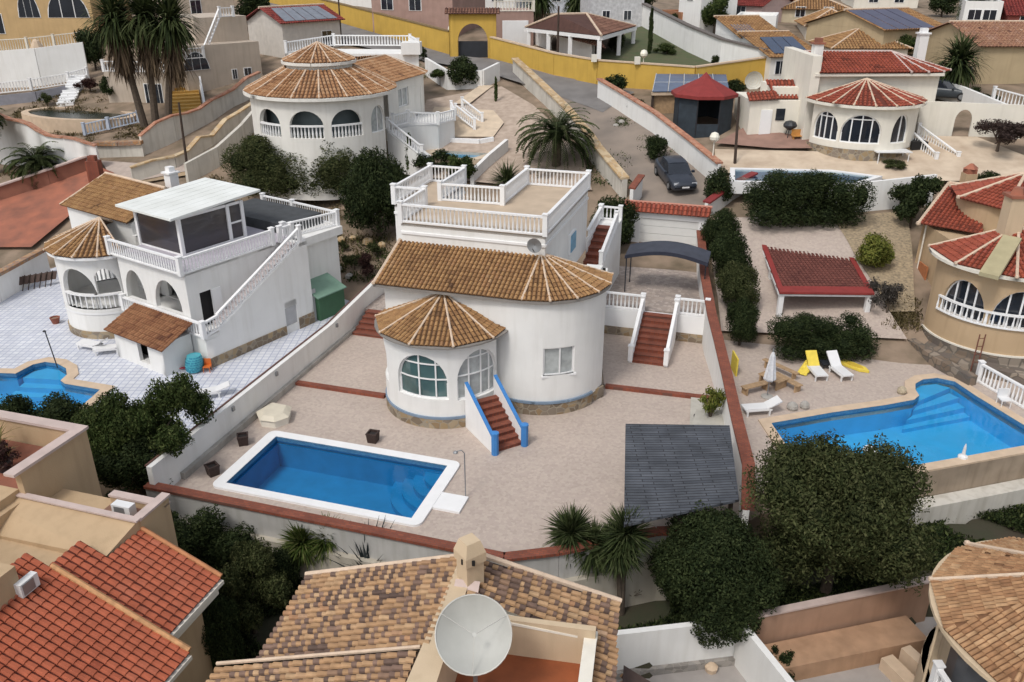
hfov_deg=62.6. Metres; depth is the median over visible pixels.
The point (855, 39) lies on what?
house
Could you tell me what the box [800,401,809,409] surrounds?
garden stone
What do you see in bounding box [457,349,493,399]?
front door
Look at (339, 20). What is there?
utility pole
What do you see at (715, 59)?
bush
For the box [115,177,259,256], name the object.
glazed roof room
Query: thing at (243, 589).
tree
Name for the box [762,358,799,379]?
bench
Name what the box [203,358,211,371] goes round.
toy chair
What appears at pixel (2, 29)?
door
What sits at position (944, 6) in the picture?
tree
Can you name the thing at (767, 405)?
sun lounger
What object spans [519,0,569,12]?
house
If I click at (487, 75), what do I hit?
arched wall
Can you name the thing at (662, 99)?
solar shelter
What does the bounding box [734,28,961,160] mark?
villa
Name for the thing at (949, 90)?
parked car
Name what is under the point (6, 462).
potted plant
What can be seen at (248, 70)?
window
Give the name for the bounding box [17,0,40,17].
window
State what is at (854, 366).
yellow lilo
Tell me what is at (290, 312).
lower door
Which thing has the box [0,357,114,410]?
swimming pool
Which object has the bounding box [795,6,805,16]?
window
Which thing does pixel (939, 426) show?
swimming pool
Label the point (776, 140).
brown terrace
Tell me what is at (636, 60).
wall pillar
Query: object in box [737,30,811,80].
house
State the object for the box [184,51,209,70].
window
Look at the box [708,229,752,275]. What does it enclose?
bush
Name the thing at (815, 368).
sun lounger
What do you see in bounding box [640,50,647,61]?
street lamp
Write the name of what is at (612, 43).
bush
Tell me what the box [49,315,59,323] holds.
flower pot
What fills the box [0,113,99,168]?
wavy wall
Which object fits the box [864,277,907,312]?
bush
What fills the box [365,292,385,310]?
side path
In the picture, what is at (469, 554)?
chimney
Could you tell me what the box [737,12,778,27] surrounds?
house
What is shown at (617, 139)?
road
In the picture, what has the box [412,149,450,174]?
bush
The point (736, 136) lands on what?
utility pole
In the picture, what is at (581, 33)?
pavilion
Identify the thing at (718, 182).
bush
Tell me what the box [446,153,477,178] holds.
bush
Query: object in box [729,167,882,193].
swimming pool
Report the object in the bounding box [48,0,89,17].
window
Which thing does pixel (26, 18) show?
house
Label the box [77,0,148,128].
fan palm
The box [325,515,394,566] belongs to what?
agave
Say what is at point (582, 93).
road
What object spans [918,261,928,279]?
side door
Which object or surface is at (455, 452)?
outdoor shower
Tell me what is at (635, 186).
red capped wall
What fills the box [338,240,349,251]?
bush
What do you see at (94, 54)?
bush
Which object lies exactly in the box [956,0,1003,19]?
house
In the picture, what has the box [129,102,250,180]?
wavy wall
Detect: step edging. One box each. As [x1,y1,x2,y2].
[295,380,385,398]
[605,383,710,398]
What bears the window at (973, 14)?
in the house at (983, 10)
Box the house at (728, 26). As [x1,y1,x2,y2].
[713,14,777,41]
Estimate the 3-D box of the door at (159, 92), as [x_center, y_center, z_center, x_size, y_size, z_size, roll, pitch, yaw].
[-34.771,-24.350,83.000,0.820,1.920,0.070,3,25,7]
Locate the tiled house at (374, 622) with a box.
[206,553,649,681]
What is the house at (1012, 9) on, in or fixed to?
on the ground at (898, 350)
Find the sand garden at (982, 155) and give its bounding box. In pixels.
[715,136,1023,180]
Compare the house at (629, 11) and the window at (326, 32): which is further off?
the house at (629, 11)
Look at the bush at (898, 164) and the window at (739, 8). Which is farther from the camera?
the window at (739, 8)
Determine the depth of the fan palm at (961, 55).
70.90 m
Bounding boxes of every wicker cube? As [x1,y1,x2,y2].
[203,460,219,477]
[236,431,247,446]
[365,429,379,443]
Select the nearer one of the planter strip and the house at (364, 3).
the planter strip
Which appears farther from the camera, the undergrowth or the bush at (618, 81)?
the bush at (618, 81)
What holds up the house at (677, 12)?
on the ground at (898, 350)
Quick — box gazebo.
[671,72,738,137]
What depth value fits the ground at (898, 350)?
65.88 m
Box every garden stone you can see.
[705,662,717,674]
[787,401,797,411]
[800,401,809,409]
[897,386,906,394]
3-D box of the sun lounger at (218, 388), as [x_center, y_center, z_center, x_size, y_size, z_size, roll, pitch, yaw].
[-14.990,2.505,42.020,1.824,0.590,0.660,-10,26,-20]
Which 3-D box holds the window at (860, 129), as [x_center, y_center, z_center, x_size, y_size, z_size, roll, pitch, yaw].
[25.690,-15.618,61.992,2.825,2.109,0.318,8,26,17]
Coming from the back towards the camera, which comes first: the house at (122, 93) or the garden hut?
the house at (122, 93)
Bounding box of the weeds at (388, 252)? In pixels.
[338,63,674,282]
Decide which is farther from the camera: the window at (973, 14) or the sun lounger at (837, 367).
the window at (973, 14)
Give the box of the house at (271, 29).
[246,3,344,57]
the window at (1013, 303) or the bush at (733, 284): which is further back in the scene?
the bush at (733, 284)
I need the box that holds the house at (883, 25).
[803,7,942,54]
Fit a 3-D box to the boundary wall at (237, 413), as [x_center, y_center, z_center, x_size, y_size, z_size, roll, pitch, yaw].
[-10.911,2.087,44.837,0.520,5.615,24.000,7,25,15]
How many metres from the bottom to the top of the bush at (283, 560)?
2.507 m
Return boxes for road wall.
[511,57,629,197]
[596,78,722,178]
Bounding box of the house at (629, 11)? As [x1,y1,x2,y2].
[580,0,643,26]
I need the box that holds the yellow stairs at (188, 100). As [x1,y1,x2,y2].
[172,76,204,113]
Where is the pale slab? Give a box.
[101,160,184,179]
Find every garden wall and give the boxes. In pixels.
[0,42,89,87]
[0,85,65,105]
[470,139,507,184]
[642,3,767,62]
[936,83,1006,103]
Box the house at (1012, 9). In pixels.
[1000,0,1023,19]
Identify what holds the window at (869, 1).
in the house at (879, 3)
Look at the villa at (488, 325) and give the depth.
39.68 m
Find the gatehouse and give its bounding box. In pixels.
[445,7,499,57]
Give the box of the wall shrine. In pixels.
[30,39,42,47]
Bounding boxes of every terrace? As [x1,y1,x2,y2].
[432,107,503,136]
[712,217,906,338]
[716,128,817,147]
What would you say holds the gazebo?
on the ground at (898, 350)
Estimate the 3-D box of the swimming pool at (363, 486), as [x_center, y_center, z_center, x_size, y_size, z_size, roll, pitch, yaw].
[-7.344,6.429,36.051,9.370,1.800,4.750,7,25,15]
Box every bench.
[740,380,770,395]
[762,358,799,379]
[773,372,802,392]
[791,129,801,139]
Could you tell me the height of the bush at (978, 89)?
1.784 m
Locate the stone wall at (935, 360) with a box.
[907,338,1023,385]
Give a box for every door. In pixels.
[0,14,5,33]
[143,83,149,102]
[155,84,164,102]
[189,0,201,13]
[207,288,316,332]
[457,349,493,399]
[502,20,527,43]
[639,217,698,245]
[758,110,772,133]
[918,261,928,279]
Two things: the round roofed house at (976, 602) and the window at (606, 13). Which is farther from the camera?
the window at (606, 13)
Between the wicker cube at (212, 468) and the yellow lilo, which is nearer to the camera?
the wicker cube at (212, 468)
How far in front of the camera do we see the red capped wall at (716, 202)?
58.52 m
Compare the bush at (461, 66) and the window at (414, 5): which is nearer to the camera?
the bush at (461, 66)
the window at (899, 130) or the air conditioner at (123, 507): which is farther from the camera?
the window at (899, 130)
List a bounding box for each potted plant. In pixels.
[0,420,19,456]
[0,438,20,473]
[493,76,497,101]
[697,385,725,416]
[770,644,795,680]
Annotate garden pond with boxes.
[21,107,136,132]
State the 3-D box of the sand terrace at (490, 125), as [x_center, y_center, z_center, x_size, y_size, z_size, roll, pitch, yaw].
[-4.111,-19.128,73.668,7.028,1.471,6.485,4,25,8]
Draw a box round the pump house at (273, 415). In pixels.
[256,403,291,427]
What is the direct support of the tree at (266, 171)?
on the ground at (898, 350)
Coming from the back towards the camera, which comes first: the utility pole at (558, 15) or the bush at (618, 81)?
the utility pole at (558, 15)
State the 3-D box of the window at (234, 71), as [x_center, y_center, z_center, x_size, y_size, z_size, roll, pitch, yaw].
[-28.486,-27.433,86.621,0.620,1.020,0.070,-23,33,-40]
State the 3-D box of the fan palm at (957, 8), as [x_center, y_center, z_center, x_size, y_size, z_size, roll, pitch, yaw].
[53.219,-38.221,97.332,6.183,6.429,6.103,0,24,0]
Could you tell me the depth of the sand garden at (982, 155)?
62.36 m
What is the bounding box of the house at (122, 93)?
[100,59,176,102]
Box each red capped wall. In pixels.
[628,174,644,199]
[703,171,757,216]
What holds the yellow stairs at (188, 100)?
on the ground at (898, 350)
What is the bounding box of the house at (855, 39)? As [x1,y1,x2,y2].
[808,28,913,54]
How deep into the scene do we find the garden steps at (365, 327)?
49.01 m
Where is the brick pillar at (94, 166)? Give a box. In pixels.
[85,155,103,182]
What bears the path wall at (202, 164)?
on the ground at (898, 350)
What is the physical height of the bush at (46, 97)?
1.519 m
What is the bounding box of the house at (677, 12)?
[662,9,682,19]
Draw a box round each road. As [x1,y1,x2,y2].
[269,2,633,111]
[530,68,707,204]
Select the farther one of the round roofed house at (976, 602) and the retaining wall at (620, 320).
the retaining wall at (620, 320)
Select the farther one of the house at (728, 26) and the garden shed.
the house at (728, 26)
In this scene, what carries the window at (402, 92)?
in the villa at (341, 100)
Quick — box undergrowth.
[212,503,1023,666]
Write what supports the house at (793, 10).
on the ground at (898, 350)
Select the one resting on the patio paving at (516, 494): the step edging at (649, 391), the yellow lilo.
the step edging at (649, 391)
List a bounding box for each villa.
[43,166,342,368]
[243,41,427,199]
[371,162,623,455]
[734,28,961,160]
[915,163,1023,371]
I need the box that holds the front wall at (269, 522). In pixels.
[143,482,670,616]
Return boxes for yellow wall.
[269,0,449,54]
[490,36,766,89]
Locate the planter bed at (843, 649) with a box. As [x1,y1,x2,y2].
[764,615,925,680]
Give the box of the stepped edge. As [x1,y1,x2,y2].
[450,137,493,143]
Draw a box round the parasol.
[761,349,775,399]
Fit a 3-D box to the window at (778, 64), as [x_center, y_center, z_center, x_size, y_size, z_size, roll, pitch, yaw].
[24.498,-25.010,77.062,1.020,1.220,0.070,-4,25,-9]
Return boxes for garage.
[625,199,712,245]
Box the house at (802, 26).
[794,7,836,38]
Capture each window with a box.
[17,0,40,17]
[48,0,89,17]
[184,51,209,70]
[231,69,237,79]
[243,67,251,75]
[321,30,332,46]
[371,105,383,132]
[381,0,393,9]
[398,87,407,106]
[400,355,448,398]
[409,0,421,10]
[541,346,575,378]
[568,228,575,254]
[602,10,610,17]
[623,10,631,19]
[736,6,745,14]
[774,60,782,74]
[775,109,785,119]
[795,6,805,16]
[813,111,837,140]
[839,115,880,143]
[868,0,878,2]
[890,115,906,143]
[894,0,903,2]
[942,280,983,322]
[966,9,982,19]
[981,9,997,19]
[988,292,1023,328]
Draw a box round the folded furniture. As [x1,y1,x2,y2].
[19,270,56,290]
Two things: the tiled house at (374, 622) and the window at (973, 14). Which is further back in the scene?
the window at (973, 14)
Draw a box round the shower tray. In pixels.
[432,492,468,513]
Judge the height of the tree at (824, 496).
7.420 m
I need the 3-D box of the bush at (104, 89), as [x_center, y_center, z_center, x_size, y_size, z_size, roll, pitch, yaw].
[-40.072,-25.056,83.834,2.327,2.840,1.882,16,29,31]
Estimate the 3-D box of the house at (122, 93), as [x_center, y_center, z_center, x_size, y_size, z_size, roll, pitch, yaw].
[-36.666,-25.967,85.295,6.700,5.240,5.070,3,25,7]
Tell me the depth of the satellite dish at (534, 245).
39.33 m
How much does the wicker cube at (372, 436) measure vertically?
0.480 m
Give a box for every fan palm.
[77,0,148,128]
[108,0,166,121]
[137,0,203,116]
[520,0,557,20]
[559,0,579,12]
[928,26,995,87]
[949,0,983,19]
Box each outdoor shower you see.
[42,330,57,367]
[453,450,465,495]
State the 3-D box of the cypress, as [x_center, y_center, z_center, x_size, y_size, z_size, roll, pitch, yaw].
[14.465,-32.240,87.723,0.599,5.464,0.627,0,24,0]
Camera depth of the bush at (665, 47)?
87.66 m
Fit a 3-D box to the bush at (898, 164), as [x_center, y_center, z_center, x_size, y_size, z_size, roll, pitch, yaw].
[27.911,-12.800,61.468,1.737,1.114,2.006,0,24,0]
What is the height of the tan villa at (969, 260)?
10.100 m
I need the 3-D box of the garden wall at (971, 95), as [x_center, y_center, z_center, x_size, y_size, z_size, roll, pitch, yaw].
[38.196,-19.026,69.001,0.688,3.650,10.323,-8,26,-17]
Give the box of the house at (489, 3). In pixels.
[485,0,518,7]
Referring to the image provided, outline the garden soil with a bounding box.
[118,487,1023,678]
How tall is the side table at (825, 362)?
0.350 m
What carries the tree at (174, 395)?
on the ground at (898, 350)
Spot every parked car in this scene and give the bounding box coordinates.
[654,155,696,190]
[936,79,962,100]
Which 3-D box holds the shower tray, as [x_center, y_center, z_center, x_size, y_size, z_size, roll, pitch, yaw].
[-2.463,6.502,33.841,1.140,0.100,1.100,7,25,15]
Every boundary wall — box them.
[0,248,50,301]
[144,277,384,484]
[696,230,754,524]
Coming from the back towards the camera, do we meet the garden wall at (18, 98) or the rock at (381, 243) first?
the garden wall at (18, 98)
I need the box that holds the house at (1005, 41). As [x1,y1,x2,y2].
[925,20,1023,83]
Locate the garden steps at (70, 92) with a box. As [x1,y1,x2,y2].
[56,75,86,106]
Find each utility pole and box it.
[178,102,187,161]
[338,0,341,39]
[557,6,559,51]
[733,97,739,163]
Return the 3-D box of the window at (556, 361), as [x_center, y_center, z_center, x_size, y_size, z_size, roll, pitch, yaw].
[2.186,0.955,39.517,1.722,1.527,0.185,-6,25,-13]
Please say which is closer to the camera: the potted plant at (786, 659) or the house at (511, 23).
the potted plant at (786, 659)
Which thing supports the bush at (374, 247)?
on the ground at (898, 350)
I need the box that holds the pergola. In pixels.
[762,245,873,316]
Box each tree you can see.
[69,394,140,486]
[85,370,216,457]
[214,536,294,635]
[219,134,356,207]
[275,511,339,569]
[540,503,612,583]
[587,503,657,615]
[644,0,657,4]
[645,499,786,648]
[740,426,942,596]
[896,34,915,51]
[928,0,959,16]
[973,118,1023,151]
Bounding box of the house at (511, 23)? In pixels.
[494,0,534,45]
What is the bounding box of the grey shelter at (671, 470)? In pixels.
[624,424,738,534]
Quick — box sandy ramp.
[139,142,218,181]
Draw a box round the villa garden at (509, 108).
[425,86,591,189]
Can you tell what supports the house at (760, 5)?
on the ground at (898, 350)
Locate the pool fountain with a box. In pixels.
[957,444,967,459]
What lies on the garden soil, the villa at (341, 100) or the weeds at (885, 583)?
the weeds at (885, 583)
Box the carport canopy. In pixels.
[624,241,710,291]
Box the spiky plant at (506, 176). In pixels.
[482,160,519,188]
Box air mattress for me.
[185,352,203,373]
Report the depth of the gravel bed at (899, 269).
53.23 m
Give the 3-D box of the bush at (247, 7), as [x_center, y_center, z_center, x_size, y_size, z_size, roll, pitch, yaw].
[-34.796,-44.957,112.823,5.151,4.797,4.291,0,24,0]
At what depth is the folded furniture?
55.82 m
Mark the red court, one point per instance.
(31, 218)
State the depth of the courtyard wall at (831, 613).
30.50 m
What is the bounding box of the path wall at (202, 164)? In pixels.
[184,111,253,182]
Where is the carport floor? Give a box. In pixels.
[606,266,703,313]
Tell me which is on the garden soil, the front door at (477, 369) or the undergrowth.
the undergrowth
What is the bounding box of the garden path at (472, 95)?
[455,85,492,103]
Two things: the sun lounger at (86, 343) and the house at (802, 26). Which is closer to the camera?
the sun lounger at (86, 343)
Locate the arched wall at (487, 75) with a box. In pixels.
[425,58,499,89]
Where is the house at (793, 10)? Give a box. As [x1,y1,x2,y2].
[781,0,849,22]
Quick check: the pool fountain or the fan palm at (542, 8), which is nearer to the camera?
the pool fountain
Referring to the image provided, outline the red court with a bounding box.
[0,168,113,246]
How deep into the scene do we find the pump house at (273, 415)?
39.48 m
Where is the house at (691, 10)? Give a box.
[679,0,737,32]
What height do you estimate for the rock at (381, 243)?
0.380 m
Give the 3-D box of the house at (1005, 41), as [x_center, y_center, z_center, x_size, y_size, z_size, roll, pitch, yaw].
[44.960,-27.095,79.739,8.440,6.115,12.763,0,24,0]
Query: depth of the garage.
55.44 m
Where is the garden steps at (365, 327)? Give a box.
[352,309,382,338]
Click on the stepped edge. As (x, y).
(473, 141)
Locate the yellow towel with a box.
[798,359,809,375]
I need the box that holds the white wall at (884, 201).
[755,174,936,220]
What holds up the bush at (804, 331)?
on the pool terrace paving at (880, 380)
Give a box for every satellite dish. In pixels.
[435,594,511,681]
[527,238,541,252]
[745,71,762,88]
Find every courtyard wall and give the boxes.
[615,621,735,679]
[734,625,793,681]
[748,576,928,643]
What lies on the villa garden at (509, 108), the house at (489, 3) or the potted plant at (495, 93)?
the potted plant at (495, 93)
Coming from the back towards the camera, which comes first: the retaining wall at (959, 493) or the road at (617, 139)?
the road at (617, 139)
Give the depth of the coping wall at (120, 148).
72.72 m
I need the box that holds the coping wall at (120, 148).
[93,140,145,157]
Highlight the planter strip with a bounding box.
[690,397,723,424]
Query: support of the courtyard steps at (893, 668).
on the courtyard paving at (872, 673)
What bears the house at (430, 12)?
on the ground at (898, 350)
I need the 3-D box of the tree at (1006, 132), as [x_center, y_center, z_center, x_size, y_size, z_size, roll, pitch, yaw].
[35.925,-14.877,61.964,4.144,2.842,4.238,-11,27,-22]
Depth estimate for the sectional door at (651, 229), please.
55.71 m
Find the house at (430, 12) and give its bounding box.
[371,0,484,34]
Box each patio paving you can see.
[174,374,738,551]
[299,333,713,396]
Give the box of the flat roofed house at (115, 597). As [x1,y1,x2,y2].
[0,410,223,681]
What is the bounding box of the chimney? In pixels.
[454,533,485,592]
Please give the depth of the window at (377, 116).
63.07 m
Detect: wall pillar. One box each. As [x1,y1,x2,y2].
[591,54,596,61]
[634,57,640,63]
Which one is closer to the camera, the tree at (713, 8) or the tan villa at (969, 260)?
the tan villa at (969, 260)
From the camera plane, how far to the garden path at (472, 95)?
79.03 m
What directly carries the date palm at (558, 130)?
on the ground at (898, 350)
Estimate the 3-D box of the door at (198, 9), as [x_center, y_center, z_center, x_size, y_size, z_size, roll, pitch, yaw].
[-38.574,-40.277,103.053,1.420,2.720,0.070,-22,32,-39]
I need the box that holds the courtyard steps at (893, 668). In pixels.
[879,645,920,681]
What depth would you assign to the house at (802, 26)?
95.42 m
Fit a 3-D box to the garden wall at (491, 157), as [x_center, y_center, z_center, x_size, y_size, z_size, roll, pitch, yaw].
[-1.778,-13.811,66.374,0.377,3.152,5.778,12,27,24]
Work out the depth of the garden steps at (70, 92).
86.35 m
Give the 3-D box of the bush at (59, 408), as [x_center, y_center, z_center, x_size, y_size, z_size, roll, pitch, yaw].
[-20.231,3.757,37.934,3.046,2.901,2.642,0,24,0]
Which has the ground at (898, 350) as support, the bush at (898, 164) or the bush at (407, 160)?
the bush at (407, 160)
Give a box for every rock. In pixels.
[345,273,352,278]
[349,235,356,240]
[362,237,372,244]
[378,241,385,247]
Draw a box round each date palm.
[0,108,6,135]
[0,141,66,187]
[515,102,599,175]
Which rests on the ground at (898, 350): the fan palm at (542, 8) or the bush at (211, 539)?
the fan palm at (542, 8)
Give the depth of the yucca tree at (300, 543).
32.00 m
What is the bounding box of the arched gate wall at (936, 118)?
[918,101,1023,138]
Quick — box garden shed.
[310,272,346,320]
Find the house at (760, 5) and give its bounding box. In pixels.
[736,0,793,21]
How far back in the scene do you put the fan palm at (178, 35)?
73.79 m
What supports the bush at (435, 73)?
on the ground at (898, 350)
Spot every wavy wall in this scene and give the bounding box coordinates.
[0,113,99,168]
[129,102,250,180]
[138,71,260,153]
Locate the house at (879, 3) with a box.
[841,0,918,7]
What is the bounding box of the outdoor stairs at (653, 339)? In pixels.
[628,295,679,366]
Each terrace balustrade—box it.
[283,33,421,65]
[385,96,483,175]
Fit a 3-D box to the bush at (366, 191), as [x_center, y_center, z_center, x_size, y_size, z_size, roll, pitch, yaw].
[-9.542,-10.239,58.589,5.018,6.606,4.852,0,24,0]
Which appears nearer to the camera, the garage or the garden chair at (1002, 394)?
the garden chair at (1002, 394)
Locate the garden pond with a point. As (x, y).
(49, 120)
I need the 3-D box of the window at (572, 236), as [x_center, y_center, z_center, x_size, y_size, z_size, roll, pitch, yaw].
[3.228,-5.309,45.048,0.160,1.100,1.300,7,25,15]
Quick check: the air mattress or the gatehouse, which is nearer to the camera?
the air mattress
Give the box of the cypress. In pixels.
[647,6,653,53]
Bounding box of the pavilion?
[524,12,636,58]
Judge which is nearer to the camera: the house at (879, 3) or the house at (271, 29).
the house at (271, 29)
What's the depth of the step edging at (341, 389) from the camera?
42.58 m
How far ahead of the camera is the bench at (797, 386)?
42.57 m
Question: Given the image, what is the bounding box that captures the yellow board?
[731,350,738,376]
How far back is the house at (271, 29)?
94.71 m
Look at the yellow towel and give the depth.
44.42 m
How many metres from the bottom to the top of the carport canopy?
2.840 m
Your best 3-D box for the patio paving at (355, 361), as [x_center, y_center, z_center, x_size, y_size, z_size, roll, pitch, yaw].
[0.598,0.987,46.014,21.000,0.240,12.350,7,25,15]
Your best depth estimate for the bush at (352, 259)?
56.60 m
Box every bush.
[0,394,37,415]
[34,390,88,422]
[37,92,52,105]
[73,26,106,69]
[73,77,99,91]
[92,428,172,494]
[99,76,114,95]
[171,504,257,579]
[201,594,245,671]
[234,0,270,15]
[256,545,300,589]
[338,146,407,237]
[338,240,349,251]
[341,253,360,269]
[357,252,374,276]
[366,242,380,255]
[405,132,410,175]
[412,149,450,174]
[419,46,427,61]
[429,69,449,85]
[446,54,479,85]
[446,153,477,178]
[589,194,639,245]
[603,73,627,90]
[607,34,625,50]
[645,134,668,160]
[652,42,676,54]
[700,206,741,250]
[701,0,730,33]
[703,166,735,200]
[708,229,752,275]
[711,55,719,62]
[714,260,760,305]
[724,296,760,345]
[728,78,746,91]
[741,168,877,227]
[766,310,880,362]
[854,232,895,267]
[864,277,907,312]
[883,157,907,168]
[887,173,944,227]
[971,86,990,96]
[977,170,1000,179]
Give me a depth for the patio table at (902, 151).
61.80 m
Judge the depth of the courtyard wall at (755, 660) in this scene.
28.45 m
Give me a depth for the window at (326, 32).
96.90 m
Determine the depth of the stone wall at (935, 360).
44.00 m
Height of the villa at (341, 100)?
10.755 m
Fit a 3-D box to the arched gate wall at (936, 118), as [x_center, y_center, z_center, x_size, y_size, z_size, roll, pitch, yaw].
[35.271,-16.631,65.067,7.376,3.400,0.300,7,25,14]
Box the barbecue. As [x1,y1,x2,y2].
[783,120,796,137]
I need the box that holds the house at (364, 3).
[332,0,371,7]
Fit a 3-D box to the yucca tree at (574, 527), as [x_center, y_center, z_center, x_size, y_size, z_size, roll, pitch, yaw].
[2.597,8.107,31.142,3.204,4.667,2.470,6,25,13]
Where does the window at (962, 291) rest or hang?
in the tan villa at (969, 260)
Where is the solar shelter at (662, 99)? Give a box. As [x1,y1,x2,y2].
[651,73,728,113]
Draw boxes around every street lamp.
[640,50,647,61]
[710,132,719,155]
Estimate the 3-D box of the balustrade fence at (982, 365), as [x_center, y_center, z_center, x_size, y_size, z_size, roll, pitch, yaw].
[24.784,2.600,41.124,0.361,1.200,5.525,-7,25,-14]
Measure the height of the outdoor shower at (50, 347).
2.164 m
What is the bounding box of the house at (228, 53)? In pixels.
[157,6,261,92]
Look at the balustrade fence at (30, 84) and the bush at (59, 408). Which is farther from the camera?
the balustrade fence at (30, 84)
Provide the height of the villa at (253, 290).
8.800 m
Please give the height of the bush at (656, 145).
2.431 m
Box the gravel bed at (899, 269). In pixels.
[837,212,914,311]
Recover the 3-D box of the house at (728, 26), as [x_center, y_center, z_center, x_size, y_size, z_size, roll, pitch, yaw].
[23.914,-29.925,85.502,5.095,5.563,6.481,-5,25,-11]
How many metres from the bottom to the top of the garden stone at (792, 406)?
0.400 m
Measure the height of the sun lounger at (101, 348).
0.740 m
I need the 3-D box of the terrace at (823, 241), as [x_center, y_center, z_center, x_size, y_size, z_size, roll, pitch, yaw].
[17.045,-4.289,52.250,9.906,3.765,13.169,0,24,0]
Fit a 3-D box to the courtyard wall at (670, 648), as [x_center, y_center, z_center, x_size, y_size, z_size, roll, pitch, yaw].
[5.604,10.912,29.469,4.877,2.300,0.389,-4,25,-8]
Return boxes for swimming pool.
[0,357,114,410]
[213,431,459,526]
[426,148,489,170]
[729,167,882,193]
[758,373,1023,472]
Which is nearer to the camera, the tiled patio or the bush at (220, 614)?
the bush at (220, 614)
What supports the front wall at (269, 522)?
on the ground at (898, 350)
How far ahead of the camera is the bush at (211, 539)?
32.07 m
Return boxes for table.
[758,371,788,390]
[819,359,831,369]
[874,149,912,163]
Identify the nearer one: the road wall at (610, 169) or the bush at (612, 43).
the road wall at (610, 169)
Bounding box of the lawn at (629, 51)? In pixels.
[601,26,709,65]
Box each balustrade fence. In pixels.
[0,32,76,49]
[0,66,88,92]
[81,110,138,134]
[975,360,1023,408]
[991,86,1023,104]
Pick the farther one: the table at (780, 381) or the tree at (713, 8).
the tree at (713, 8)
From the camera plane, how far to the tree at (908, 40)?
84.01 m
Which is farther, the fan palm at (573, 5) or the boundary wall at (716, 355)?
the fan palm at (573, 5)
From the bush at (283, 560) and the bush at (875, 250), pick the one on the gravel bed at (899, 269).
the bush at (875, 250)
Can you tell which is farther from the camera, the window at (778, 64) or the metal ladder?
the window at (778, 64)
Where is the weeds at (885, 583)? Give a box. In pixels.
[617,504,1023,629]
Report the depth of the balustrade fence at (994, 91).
68.85 m
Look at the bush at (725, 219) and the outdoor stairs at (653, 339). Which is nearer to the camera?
the outdoor stairs at (653, 339)
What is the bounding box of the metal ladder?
[970,334,985,371]
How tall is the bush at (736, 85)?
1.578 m
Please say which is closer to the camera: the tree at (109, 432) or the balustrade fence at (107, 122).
the tree at (109, 432)
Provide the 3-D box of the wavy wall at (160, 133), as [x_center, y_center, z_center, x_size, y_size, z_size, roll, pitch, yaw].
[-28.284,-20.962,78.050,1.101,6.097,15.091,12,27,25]
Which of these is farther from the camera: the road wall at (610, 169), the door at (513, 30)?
the door at (513, 30)
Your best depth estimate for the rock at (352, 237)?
59.70 m
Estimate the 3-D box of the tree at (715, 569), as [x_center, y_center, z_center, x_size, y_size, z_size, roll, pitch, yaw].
[7.205,8.317,30.078,4.700,5.217,4.428,0,24,0]
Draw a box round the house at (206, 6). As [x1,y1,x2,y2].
[153,0,234,17]
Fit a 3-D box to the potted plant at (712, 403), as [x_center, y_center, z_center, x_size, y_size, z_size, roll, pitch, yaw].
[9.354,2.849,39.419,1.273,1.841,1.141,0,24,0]
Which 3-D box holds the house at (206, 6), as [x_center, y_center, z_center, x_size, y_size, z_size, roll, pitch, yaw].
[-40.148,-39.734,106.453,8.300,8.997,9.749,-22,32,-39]
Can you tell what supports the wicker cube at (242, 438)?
on the patio paving at (516, 494)
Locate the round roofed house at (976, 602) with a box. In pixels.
[913,536,1023,681]
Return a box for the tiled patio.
[0,267,348,431]
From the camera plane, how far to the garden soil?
32.03 m
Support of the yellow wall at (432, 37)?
on the ground at (898, 350)
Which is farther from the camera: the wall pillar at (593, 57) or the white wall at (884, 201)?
the wall pillar at (593, 57)
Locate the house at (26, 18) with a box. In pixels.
[0,0,131,50]
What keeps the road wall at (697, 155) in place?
on the ground at (898, 350)
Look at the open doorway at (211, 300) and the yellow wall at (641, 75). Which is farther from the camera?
the yellow wall at (641, 75)
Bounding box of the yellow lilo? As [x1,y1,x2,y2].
[841,359,868,372]
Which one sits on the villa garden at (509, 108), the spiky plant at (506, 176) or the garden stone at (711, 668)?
the spiky plant at (506, 176)
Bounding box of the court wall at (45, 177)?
[0,152,98,199]
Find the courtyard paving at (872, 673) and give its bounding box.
[616,617,936,681]
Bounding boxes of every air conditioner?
[13,571,39,597]
[110,499,136,515]
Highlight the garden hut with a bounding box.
[103,303,193,375]
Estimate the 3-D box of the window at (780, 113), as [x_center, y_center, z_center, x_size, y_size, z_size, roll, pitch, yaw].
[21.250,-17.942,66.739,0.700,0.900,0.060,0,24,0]
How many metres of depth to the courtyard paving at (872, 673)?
29.47 m
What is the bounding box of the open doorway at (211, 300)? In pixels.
[199,286,223,324]
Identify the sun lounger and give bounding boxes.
[76,338,107,349]
[92,344,117,355]
[199,380,229,397]
[741,395,782,416]
[805,350,828,381]
[826,350,853,381]
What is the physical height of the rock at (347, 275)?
0.340 m
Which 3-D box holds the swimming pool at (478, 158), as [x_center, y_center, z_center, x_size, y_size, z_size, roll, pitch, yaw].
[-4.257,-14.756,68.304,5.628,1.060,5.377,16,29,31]
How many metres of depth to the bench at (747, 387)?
42.41 m
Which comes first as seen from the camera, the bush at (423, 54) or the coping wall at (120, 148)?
the coping wall at (120, 148)
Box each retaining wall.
[604,291,710,343]
[908,454,1023,527]
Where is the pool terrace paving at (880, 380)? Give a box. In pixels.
[724,340,1023,498]
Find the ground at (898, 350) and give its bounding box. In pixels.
[0,0,1023,540]
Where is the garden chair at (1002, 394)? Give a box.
[996,388,1011,407]
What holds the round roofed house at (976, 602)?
on the courtyard paving at (872, 673)

